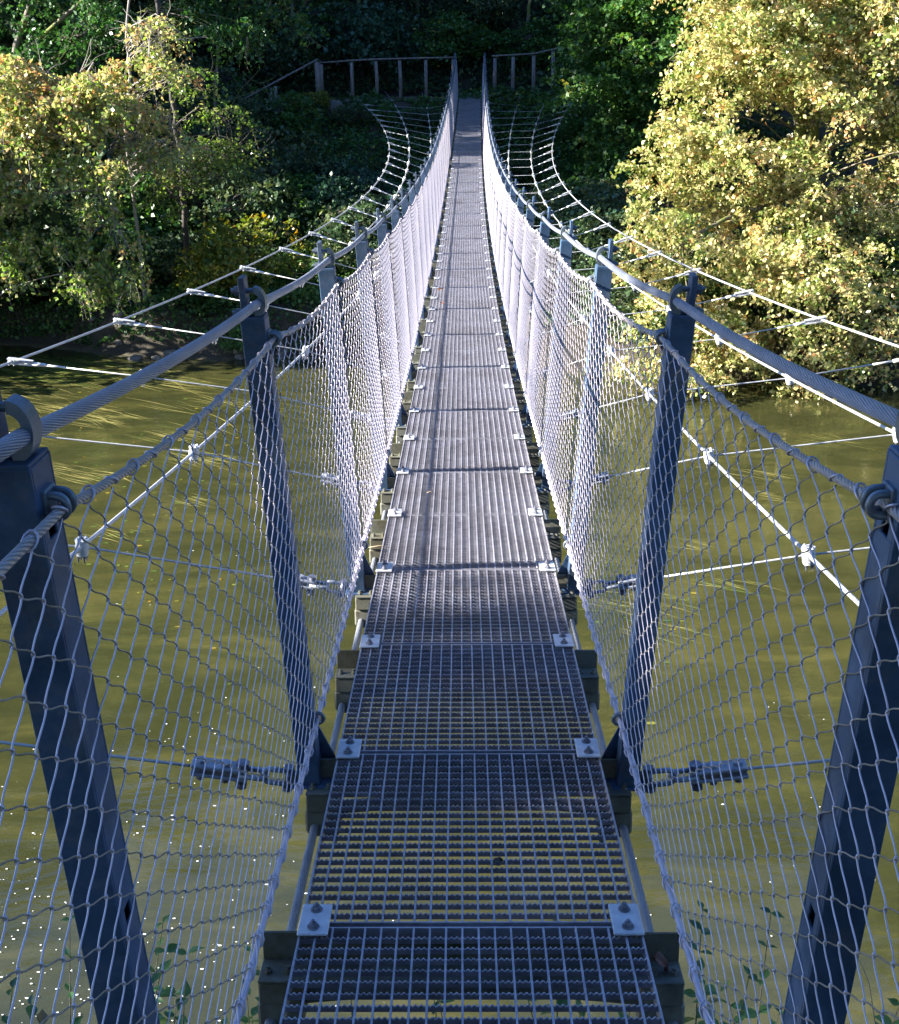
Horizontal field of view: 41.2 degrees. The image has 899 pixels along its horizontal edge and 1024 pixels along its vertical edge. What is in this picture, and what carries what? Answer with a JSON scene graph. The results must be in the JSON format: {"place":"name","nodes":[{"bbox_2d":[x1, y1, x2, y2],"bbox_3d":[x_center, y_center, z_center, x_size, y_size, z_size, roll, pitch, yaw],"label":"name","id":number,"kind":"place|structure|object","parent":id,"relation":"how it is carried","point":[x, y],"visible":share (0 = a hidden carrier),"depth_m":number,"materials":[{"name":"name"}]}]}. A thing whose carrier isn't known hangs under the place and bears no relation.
{"place":"outdoors","nodes":[
{"label":"outdoors","id":0,"kind":"place"},
{"bbox_2d":[0,23,186,320],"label":"leafy tree","id":1,"kind":"object","parent":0,"point":[39,112],"visible":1,"depth_m":26.20,"materials":[{"name":"green plant"}]},
{"bbox_2d":[70,0,217,306],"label":"slender tree","id":2,"kind":"object","parent":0,"point":[161,22],"visible":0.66,"depth_m":26.58,"materials":[{"name":"green plant"}]},
{"bbox_2d":[0,0,329,113],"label":"tree","id":3,"kind":"object","parent":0,"point":[107,14],"visible":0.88,"depth_m":28.77,"materials":[{"name":"green plant"}]},
{"bbox_2d":[138,0,277,296],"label":"leaning tree","id":4,"kind":"object","parent":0,"point":[203,163],"visible":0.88,"depth_m":27.86,"materials":[{"name":"green plant"}]},
{"bbox_2d":[162,212,316,306],"bbox_3d":[-4.939,-5.876,29.526,2.815,3.153,4.366,14,26,33],"label":"shrub","id":5,"kind":"object","parent":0,"point":[222,246],"visible":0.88,"depth_m":28.92,"materials":[{"name":"green plant"}]},
{"bbox_2d":[241,58,320,120],"bbox_3d":[-5.524,-13.296,39.023,2.845,2.814,0.206,-11,24,-25],"label":"wooden railing","id":6,"kind":"object","parent":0,"point":[317,75],"visible":0.42,"depth_m":38.95,"materials":[{"name":"brown wood"}]},
{"bbox_2d":[296,192,402,274],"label":"shrub","id":7,"kind":"object","parent":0,"point":[336,230],"visible":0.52,"depth_m":30.70,"materials":[{"name":"green plant"}]},
{"bbox_2d":[319,57,454,101],"bbox_3d":[-2.080,-14.230,39.684,4.587,1.649,0.158,0,22,1],"label":"wooden railing","id":8,"kind":"object","parent":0,"point":[377,77],"visible":0.69,"depth_m":39.50,"materials":[{"name":"brown wood"}]},
{"bbox_2d":[429,1000,453,1018],"bbox_3d":[-0.045,2.340,3.761,0.313,1.986,1.023,0,22,1],"label":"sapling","id":9,"kind":"object","parent":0,"point":[437,1002],"visible":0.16,"depth_m":3.87,"materials":[{"name":"green plant"}]},
{"bbox_2d":[0,0,898,1023],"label":"river","id":10,"kind":"structure","parent":0,"point":[856,462],"depth_m":16.53,"materials":[{"name":"water"}]},
{"bbox_2d":[1,977,16,1023],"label":"sapling","id":11,"kind":"object","parent":10,"relation":"on","point":[4,1018],"visible":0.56,"depth_m":3.87,"materials":[{"name":"green plant"}]},
{"bbox_2d":[0,0,62,47],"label":"forest tree","id":12,"kind":"object","parent":10,"relation":"on","point":[7,17],"visible":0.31,"depth_m":32.93,"materials":[{"name":"green plant"}]},
{"bbox_2d":[0,221,69,297],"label":"shrub","id":13,"kind":"object","parent":10,"relation":"on","point":[46,268],"visible":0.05,"depth_m":30.63,"materials":[{"name":"green plant"}]},
{"bbox_2d":[0,161,80,295],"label":"shrub","id":14,"kind":"object","parent":10,"relation":"on","point":[44,219],"visible":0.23,"depth_m":28.76,"materials":[{"name":"green plant"}]},
{"bbox_2d":[0,180,84,315],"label":"shrub","id":15,"kind":"object","parent":10,"relation":"on","point":[43,293],"visible":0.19,"depth_m":30.26,"materials":[{"name":"green plant"}]},
{"bbox_2d":[0,0,132,128],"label":"forest tree","id":16,"kind":"object","parent":10,"relation":"on","point":[8,38],"visible":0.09,"depth_m":37.76,"materials":[{"name":"green plant"}]},
{"bbox_2d":[16,230,153,297],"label":"shrub","id":17,"kind":"object","parent":10,"relation":"on","point":[48,291],"visible":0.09,"depth_m":30.86,"materials":[{"name":"green plant"}]},
{"bbox_2d":[9,173,172,267],"bbox_3d":[-10.075,-7.589,33.234,4.535,3.857,6.913,8,23,20],"label":"shrub","id":18,"kind":"object","parent":10,"relation":"on","point":[65,220],"visible":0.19,"depth_m":30.93,"materials":[{"name":"green plant"}]},
{"bbox_2d":[25,985,164,1023],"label":"sapling","id":19,"kind":"object","parent":10,"relation":"on","point":[42,1015],"visible":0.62,"depth_m":3.95,"materials":[{"name":"green plant"}]},
{"bbox_2d":[69,1,120,151],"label":"slim tree","id":20,"kind":"object","parent":10,"relation":"on","point":[77,71],"visible":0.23,"depth_m":34.40,"materials":[{"name":"green plant"}]},
{"bbox_2d":[54,52,138,96],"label":"shrub","id":21,"kind":"object","parent":10,"relation":"on","point":[133,73],"visible":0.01,"depth_m":44.90,"materials":[{"name":"green plant"}]},
{"bbox_2d":[8,91,205,169],"bbox_3d":[-10.293,-10.887,37.571,5.140,4.610,7.834,28,35,51],"label":"shrub","id":22,"kind":"object","parent":10,"relation":"on","point":[157,106],"visible":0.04,"depth_m":37.07,"materials":[{"name":"green plant"}]},
{"bbox_2d":[60,915,156,1023],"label":"sapling","id":23,"kind":"object","parent":10,"relation":"on","point":[68,987],"visible":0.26,"depth_m":4.33,"materials":[{"name":"green plant"}]},
{"bbox_2d":[66,216,172,286],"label":"shrub","id":24,"kind":"object","parent":10,"relation":"on","point":[131,225],"visible":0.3,"depth_m":30.36,"materials":[{"name":"green plant"}]},
{"bbox_2d":[127,355,142,362],"bbox_3d":[-7.524,-3.636,28.561,0.343,0.244,0.311,19,29,40],"label":"bank stone","id":25,"kind":"object","parent":10,"relation":"on","point":[131,359],"visible":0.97,"depth_m":28.44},
{"bbox_2d":[22,142,249,230],"bbox_3d":[-9.112,-8.387,33.958,4.837,4.372,7.373,47,51,62],"label":"shrub","id":26,"kind":"object","parent":10,"relation":"on","point":[99,157],"visible":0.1,"depth_m":32.48,"materials":[{"name":"green plant"}]},
{"bbox_2d":[81,44,202,90],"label":"shrub","id":27,"kind":"object","parent":10,"relation":"on","point":[125,56],"visible":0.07,"depth_m":45.66,"materials":[{"name":"green plant"}]},
{"bbox_2d":[77,0,208,99],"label":"forest tree","id":28,"kind":"object","parent":10,"relation":"on","point":[135,6],"visible":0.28,"depth_m":43.10,"materials":[{"name":"green plant"}]},
{"bbox_2d":[91,166,210,249],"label":"shrub","id":29,"kind":"object","parent":10,"relation":"on","point":[152,215],"visible":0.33,"depth_m":32.23,"materials":[{"name":"green plant"}]},
{"bbox_2d":[74,85,259,169],"bbox_3d":[-8.276,-10.902,36.914,4.535,4.253,6.913,21,30,43],"label":"shrub","id":30,"kind":"object","parent":10,"relation":"on","point":[209,107],"visible":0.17,"depth_m":36.54,"materials":[{"name":"green plant"}]},
{"bbox_2d":[150,915,187,1023],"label":"sapling","id":31,"kind":"object","parent":10,"relation":"on","point":[171,947],"visible":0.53,"depth_m":4.24,"materials":[{"name":"green plant"}]},
{"bbox_2d":[125,227,239,287],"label":"shrub","id":32,"kind":"object","parent":10,"relation":"on","point":[167,262],"visible":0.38,"depth_m":30.48,"materials":[{"name":"green plant"}]},
{"bbox_2d":[0,223,376,351],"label":"bank growth","id":33,"kind":"object","parent":10,"relation":"on","point":[169,294],"visible":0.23,"depth_m":29.53,"materials":[{"name":"green plant"}]},
{"bbox_2d":[130,52,253,123],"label":"shrub","id":34,"kind":"object","parent":10,"relation":"on","point":[227,74],"visible":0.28,"depth_m":40.33,"materials":[{"name":"green plant"}]},
{"bbox_2d":[167,254,235,294],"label":"shrub","id":35,"kind":"object","parent":10,"relation":"on","point":[183,273],"visible":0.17,"depth_m":29.82,"materials":[{"name":"green plant"}]},
{"bbox_2d":[140,160,283,236],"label":"shrub","id":36,"kind":"object","parent":10,"relation":"on","point":[211,208],"visible":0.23,"depth_m":32.34,"materials":[{"name":"green plant"}]},
{"bbox_2d":[173,946,257,1023],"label":"sapling","id":37,"kind":"object","parent":10,"relation":"on","point":[187,988],"visible":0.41,"depth_m":3.79,"materials":[{"name":"green plant"}]},
{"bbox_2d":[170,19,268,76],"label":"shrub","id":38,"kind":"object","parent":10,"relation":"on","point":[200,51],"visible":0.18,"depth_m":44.71,"materials":[{"name":"green plant"}]},
{"bbox_2d":[169,236,291,289],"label":"shrub","id":39,"kind":"object","parent":10,"relation":"on","point":[270,250],"visible":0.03,"depth_m":30.78,"materials":[{"name":"green plant"}]},
{"bbox_2d":[155,169,319,248],"bbox_3d":[-6.393,-7.704,32.989,5.530,3.359,3.628,12,25,29],"label":"shrub","id":40,"kind":"object","parent":10,"relation":"on","point":[251,191],"visible":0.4,"depth_m":32.17,"materials":[{"name":"green plant"}]},
{"bbox_2d":[221,958,263,1023],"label":"sapling","id":41,"kind":"object","parent":10,"relation":"on","point":[245,1019],"visible":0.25,"depth_m":3.73,"materials":[{"name":"green plant"}]},
{"bbox_2d":[212,323,281,355],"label":"shrub","id":42,"kind":"object","parent":10,"relation":"on","point":[237,344],"visible":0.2,"depth_m":28.20,"materials":[{"name":"green plant"}]},
{"bbox_2d":[213,2,283,129],"bbox_3d":[-6.533,-15.446,34.637,4.027,13.075,3.961,16,27,35],"label":"slim tree","id":43,"kind":"object","parent":10,"relation":"on","point":[215,88],"visible":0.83,"depth_m":35.83,"materials":[{"name":"green plant"}]},
{"bbox_2d":[167,121,330,184],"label":"shrub","id":44,"kind":"object","parent":10,"relation":"on","point":[278,155],"visible":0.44,"depth_m":34.97,"materials":[{"name":"green plant"}]},
{"bbox_2d":[188,0,336,73],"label":"shrub","id":45,"kind":"object","parent":10,"relation":"on","point":[229,16],"visible":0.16,"depth_m":44.03,"materials":[{"name":"green plant"}]},
{"bbox_2d":[215,93,333,145],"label":"shrub","id":46,"kind":"object","parent":10,"relation":"on","point":[259,106],"visible":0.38,"depth_m":37.21,"materials":[{"name":"green plant"}]},
{"bbox_2d":[214,158,354,211],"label":"shrub","id":47,"kind":"object","parent":10,"relation":"on","point":[259,171],"visible":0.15,"depth_m":34.06,"materials":[{"name":"green plant"}]},
{"bbox_2d":[251,90,327,144],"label":"shrub","id":48,"kind":"object","parent":10,"relation":"on","point":[289,111],"visible":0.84,"depth_m":37.36,"materials":[{"name":"green plant"}]},
{"bbox_2d":[250,171,353,237],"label":"shrub","id":49,"kind":"object","parent":10,"relation":"on","point":[296,181],"visible":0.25,"depth_m":33.14,"materials":[{"name":"green plant"}]},
{"bbox_2d":[254,24,367,89],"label":"shrub","id":50,"kind":"object","parent":10,"relation":"on","point":[295,53],"visible":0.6,"depth_m":42.28,"materials":[{"name":"green plant"}]},
{"bbox_2d":[296,87,335,118],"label":"shrub","id":51,"kind":"object","parent":10,"relation":"on","point":[322,98],"visible":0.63,"depth_m":38.56,"materials":[{"name":"green plant"}]},
{"bbox_2d":[290,0,343,87],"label":"slim tree","id":52,"kind":"object","parent":10,"relation":"on","point":[291,12],"visible":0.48,"depth_m":42.76,"materials":[{"name":"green plant"}]},
{"bbox_2d":[291,151,343,183],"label":"shrub","id":53,"kind":"object","parent":10,"relation":"on","point":[321,167],"visible":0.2,"depth_m":34.64,"materials":[{"name":"green plant"}]},
{"bbox_2d":[287,0,356,60],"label":"shrub","id":54,"kind":"object","parent":10,"relation":"on","point":[329,18],"visible":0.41,"depth_m":43.01,"materials":[{"name":"green plant"}]},
{"bbox_2d":[323,99,342,116],"bbox_3d":[-3.831,-13.178,39.148,1.123,0.698,0.677,1,17,41],"label":"bank stone","id":55,"kind":"object","parent":10,"relation":"on","point":[334,103],"visible":0.39,"depth_m":38.73,"materials":[{"name":"stone"}]},
{"bbox_2d":[285,154,389,235],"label":"shrub","id":56,"kind":"object","parent":10,"relation":"on","point":[334,200],"visible":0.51,"depth_m":33.21,"materials":[{"name":"green plant"}]},
{"bbox_2d":[328,103,374,124],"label":"shrub","id":57,"kind":"object","parent":10,"relation":"on","point":[354,116],"visible":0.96,"depth_m":38.46,"materials":[{"name":"green plant"}]},
{"bbox_2d":[284,0,427,81],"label":"shrub","id":58,"kind":"object","parent":10,"relation":"on","point":[369,36],"visible":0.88,"depth_m":42.05,"materials":[{"name":"green plant"}]},
{"bbox_2d":[344,162,396,205],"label":"shrub","id":59,"kind":"object","parent":10,"relation":"on","point":[379,184],"visible":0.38,"depth_m":34.62,"materials":[{"name":"green plant"}]},
{"bbox_2d":[323,208,437,270],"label":"shrub","id":60,"kind":"object","parent":10,"relation":"on","point":[389,228],"visible":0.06,"depth_m":30.98,"materials":[{"name":"green plant"}]},
{"bbox_2d":[370,103,398,128],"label":"shrub","id":61,"kind":"object","parent":10,"relation":"on","point":[384,112],"visible":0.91,"depth_m":38.28,"materials":[{"name":"green plant"}]},
{"bbox_2d":[379,186,422,213],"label":"shrub","id":62,"kind":"object","parent":10,"relation":"on","point":[389,199],"visible":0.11,"depth_m":33.33,"materials":[{"name":"green plant"}]},
{"bbox_2d":[399,106,443,127],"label":"shrub","id":63,"kind":"object","parent":10,"relation":"on","point":[432,117],"visible":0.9,"depth_m":38.30,"materials":[{"name":"green plant"}]},
{"bbox_2d":[0,52,898,1023],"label":"suspension bridge","id":64,"kind":"structure","parent":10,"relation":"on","point":[464,448],"depth_m":2.84,"materials":[{"name":"metal"}]},
{"bbox_2d":[648,952,668,970],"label":"dead leaf","id":65,"kind":"object","parent":64,"relation":"hanging from","point":[660,958],"visible":0.92,"depth_m":2.43,"materials":[{"name":"plant"}]},
{"bbox_2d":[0,51,898,340],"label":"ivy cover","id":66,"kind":"object","parent":10,"relation":"on","point":[740,129],"visible":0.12,"depth_m":35.83,"materials":[{"name":"green plant"}]},
{"bbox_2d":[407,10,502,77],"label":"shrub","id":67,"kind":"object","parent":10,"relation":"on","point":[455,35],"visible":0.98,"depth_m":42.52,"materials":[{"name":"green plant"}]},
{"bbox_2d":[429,0,522,31],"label":"shrub","id":68,"kind":"object","parent":10,"relation":"on","point":[476,6],"visible":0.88,"depth_m":43.73,"materials":[{"name":"green plant"}]},
{"bbox_2d":[497,109,528,126],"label":"shrub","id":69,"kind":"object","parent":10,"relation":"on","point":[507,114],"visible":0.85,"depth_m":38.31,"materials":[{"name":"green plant"}]},
{"bbox_2d":[491,17,569,77],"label":"shrub","id":70,"kind":"object","parent":10,"relation":"on","point":[532,36],"visible":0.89,"depth_m":42.69,"materials":[{"name":"green plant"}]},
{"bbox_2d":[499,155,561,185],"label":"shrub","id":71,"kind":"object","parent":10,"relation":"on","point":[538,168],"visible":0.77,"depth_m":35.35,"materials":[{"name":"green plant"}]},
{"bbox_2d":[525,116,559,133],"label":"shrub","id":72,"kind":"object","parent":10,"relation":"on","point":[541,125],"visible":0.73,"depth_m":37.87,"materials":[{"name":"green plant"}]},
{"bbox_2d":[528,912,567,1017],"bbox_3d":[0.390,2.489,4.139,0.400,2.445,0.831,-10,23,-23],"label":"sapling","id":73,"kind":"object","parent":10,"relation":"on","point":[561,1002],"visible":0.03,"depth_m":4.17,"materials":[{"name":"green plant"}]},
{"bbox_2d":[514,179,584,237],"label":"shrub","id":74,"kind":"object","parent":10,"relation":"on","point":[546,196],"visible":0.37,"depth_m":32.09,"materials":[{"name":"green plant"}]},
{"bbox_2d":[519,222,605,294],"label":"shrub","id":75,"kind":"object","parent":10,"relation":"on","point":[534,254],"visible":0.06,"depth_m":30.02,"materials":[{"name":"green plant"}]},
{"bbox_2d":[551,102,611,146],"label":"shrub","id":76,"kind":"object","parent":10,"relation":"on","point":[570,127],"visible":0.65,"depth_m":36.88,"materials":[{"name":"green plant"}]},
{"bbox_2d":[530,239,643,304],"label":"shrub","id":77,"kind":"object","parent":10,"relation":"on","point":[583,257],"visible":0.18,"depth_m":28.24,"materials":[{"name":"green plant"}]},
{"bbox_2d":[533,187,656,255],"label":"shrub","id":78,"kind":"object","parent":10,"relation":"on","point":[632,199],"visible":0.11,"depth_m":30.66,"materials":[{"name":"green plant"}]},
{"bbox_2d":[544,166,647,209],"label":"shrub","id":79,"kind":"object","parent":10,"relation":"on","point":[620,175],"visible":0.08,"depth_m":33.67,"materials":[{"name":"green plant"}]},
{"bbox_2d":[545,172,658,238],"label":"shrub","id":80,"kind":"object","parent":10,"relation":"on","point":[588,191],"visible":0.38,"depth_m":31.31,"materials":[{"name":"green plant"}]},
{"bbox_2d":[607,283,666,354],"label":"shrub","id":81,"kind":"object","parent":10,"relation":"on","point":[630,309],"visible":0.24,"depth_m":26.07,"materials":[{"name":"green plant"}]},
{"bbox_2d":[549,205,726,274],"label":"shrub","id":82,"kind":"object","parent":10,"relation":"on","point":[588,225],"visible":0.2,"depth_m":29.37,"materials":[{"name":"green plant"}]},
{"bbox_2d":[574,272,707,345],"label":"shrub","id":83,"kind":"object","parent":10,"relation":"on","point":[618,303],"visible":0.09,"depth_m":26.28,"materials":[{"name":"green plant"}]},
{"bbox_2d":[571,245,742,308],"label":"shrub","id":84,"kind":"object","parent":10,"relation":"on","point":[632,257],"visible":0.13,"depth_m":27.15,"materials":[{"name":"green plant"}]},
{"bbox_2d":[684,900,757,1023],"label":"sapling","id":85,"kind":"object","parent":10,"relation":"on","point":[689,992],"visible":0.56,"depth_m":4.17,"materials":[{"name":"green plant"}]},
{"bbox_2d":[695,274,791,337],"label":"shrub","id":86,"kind":"object","parent":10,"relation":"on","point":[744,309],"visible":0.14,"depth_m":25.64,"materials":[{"name":"green plant"}]},
{"bbox_2d":[714,219,864,302],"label":"shrub","id":87,"kind":"object","parent":10,"relation":"on","point":[769,233],"depth_m":26.84,"materials":[{"name":"green plant"}]},
{"bbox_2d":[720,907,898,1023],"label":"sapling","id":88,"kind":"object","parent":10,"relation":"on","point":[762,1009],"visible":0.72,"depth_m":4.11,"materials":[{"name":"green plant"}]},
{"bbox_2d":[777,203,898,316],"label":"shrub","id":89,"kind":"object","parent":10,"relation":"on","point":[850,230],"visible":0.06,"depth_m":27.31,"materials":[{"name":"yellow plant"}]},
{"bbox_2d":[844,233,898,319],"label":"shrub","id":90,"kind":"object","parent":10,"relation":"on","point":[883,264],"visible":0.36,"depth_m":25.49,"materials":[{"name":"yellow plant"}]},
{"bbox_2d":[1,55,898,330],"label":"herb cover","id":91,"kind":"object","parent":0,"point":[523,100],"visible":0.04,"depth_m":36.39,"materials":[{"name":"green plant"}]},
{"bbox_2d":[204,77,702,193],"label":"slope brambles","id":92,"kind":"object","parent":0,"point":[565,147],"visible":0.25,"depth_m":37.73,"materials":[{"name":"green plant"}]},
{"bbox_2d":[32,0,884,109],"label":"forest floor leaves","id":93,"kind":"object","parent":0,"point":[369,79],"visible":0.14,"depth_m":43.43,"materials":[{"name":"plant"}]},
{"bbox_2d":[338,76,704,101],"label":"footpath","id":94,"kind":"structure","parent":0,"point":[347,99],"depth_m":41.31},
{"bbox_2d":[492,46,566,98],"bbox_3d":[2.792,-14.513,39.780,2.741,2.010,0.541,-5,22,-10],"label":"wooden railing","id":95,"kind":"object","parent":94,"relation":"on","point":[513,70],"visible":0.55,"depth_m":39.58,"materials":[{"name":"brown wood"}]},
{"bbox_2d":[526,0,531,25],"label":"slim tree","id":96,"kind":"object","parent":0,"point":[528,9],"visible":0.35,"depth_m":43.30,"materials":[{"name":"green plant"}]},
{"bbox_2d":[206,0,861,110],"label":"path edge growth","id":97,"kind":"object","parent":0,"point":[420,84],"visible":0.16,"depth_m":43.40,"materials":[{"name":"green plant"}]},
{"bbox_2d":[530,0,765,217],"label":"shaded tree","id":98,"kind":"object","parent":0,"point":[622,84],"visible":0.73,"depth_m":33.59,"materials":[{"name":"green plant"}]},
{"bbox_2d":[574,0,898,417],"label":"maple tree","id":99,"kind":"object","parent":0,"point":[737,24],"visible":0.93,"depth_m":24.85,"materials":[{"name":"yellow plant"}]},
{"bbox_2d":[668,239,839,335],"bbox_3d":[7.016,-4.683,26.380,3.023,2.629,4.608,43,48,60],"label":"shrub","id":100,"kind":"object","parent":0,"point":[705,263],"visible":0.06,"depth_m":25.66,"materials":[{"name":"green plant"}]},
{"bbox_2d":[726,254,892,344],"bbox_3d":[8.016,-4.439,26.123,4.608,2.191,3.023,-4,22,-9],"label":"shrub","id":101,"kind":"object","parent":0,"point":[836,297],"visible":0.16,"depth_m":25.58,"materials":[{"name":"green plant"}]},
{"label":"river water","id":102,"kind":"structure","parent":0,"visible":0},
{"bbox_2d":[20,387,696,723],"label":"floating leaves","id":103,"kind":"object","parent":102,"relation":"on","point":[265,526],"visible":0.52,"depth_m":17.33,"materials":[{"name":"plant"}]},
{"bbox_2d":[1,550,819,1020],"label":"floating fluff","id":104,"kind":"object","parent":102,"relation":"on","point":[173,918],"visible":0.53,"depth_m":10.27,"materials":[{"name":"white"}]},
{"bbox_2d":[0,355,881,645],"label":"water weed","id":105,"kind":"object","parent":102,"relation":"on","point":[230,433],"visible":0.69,"depth_m":25.00,"materials":[{"name":"plant"}]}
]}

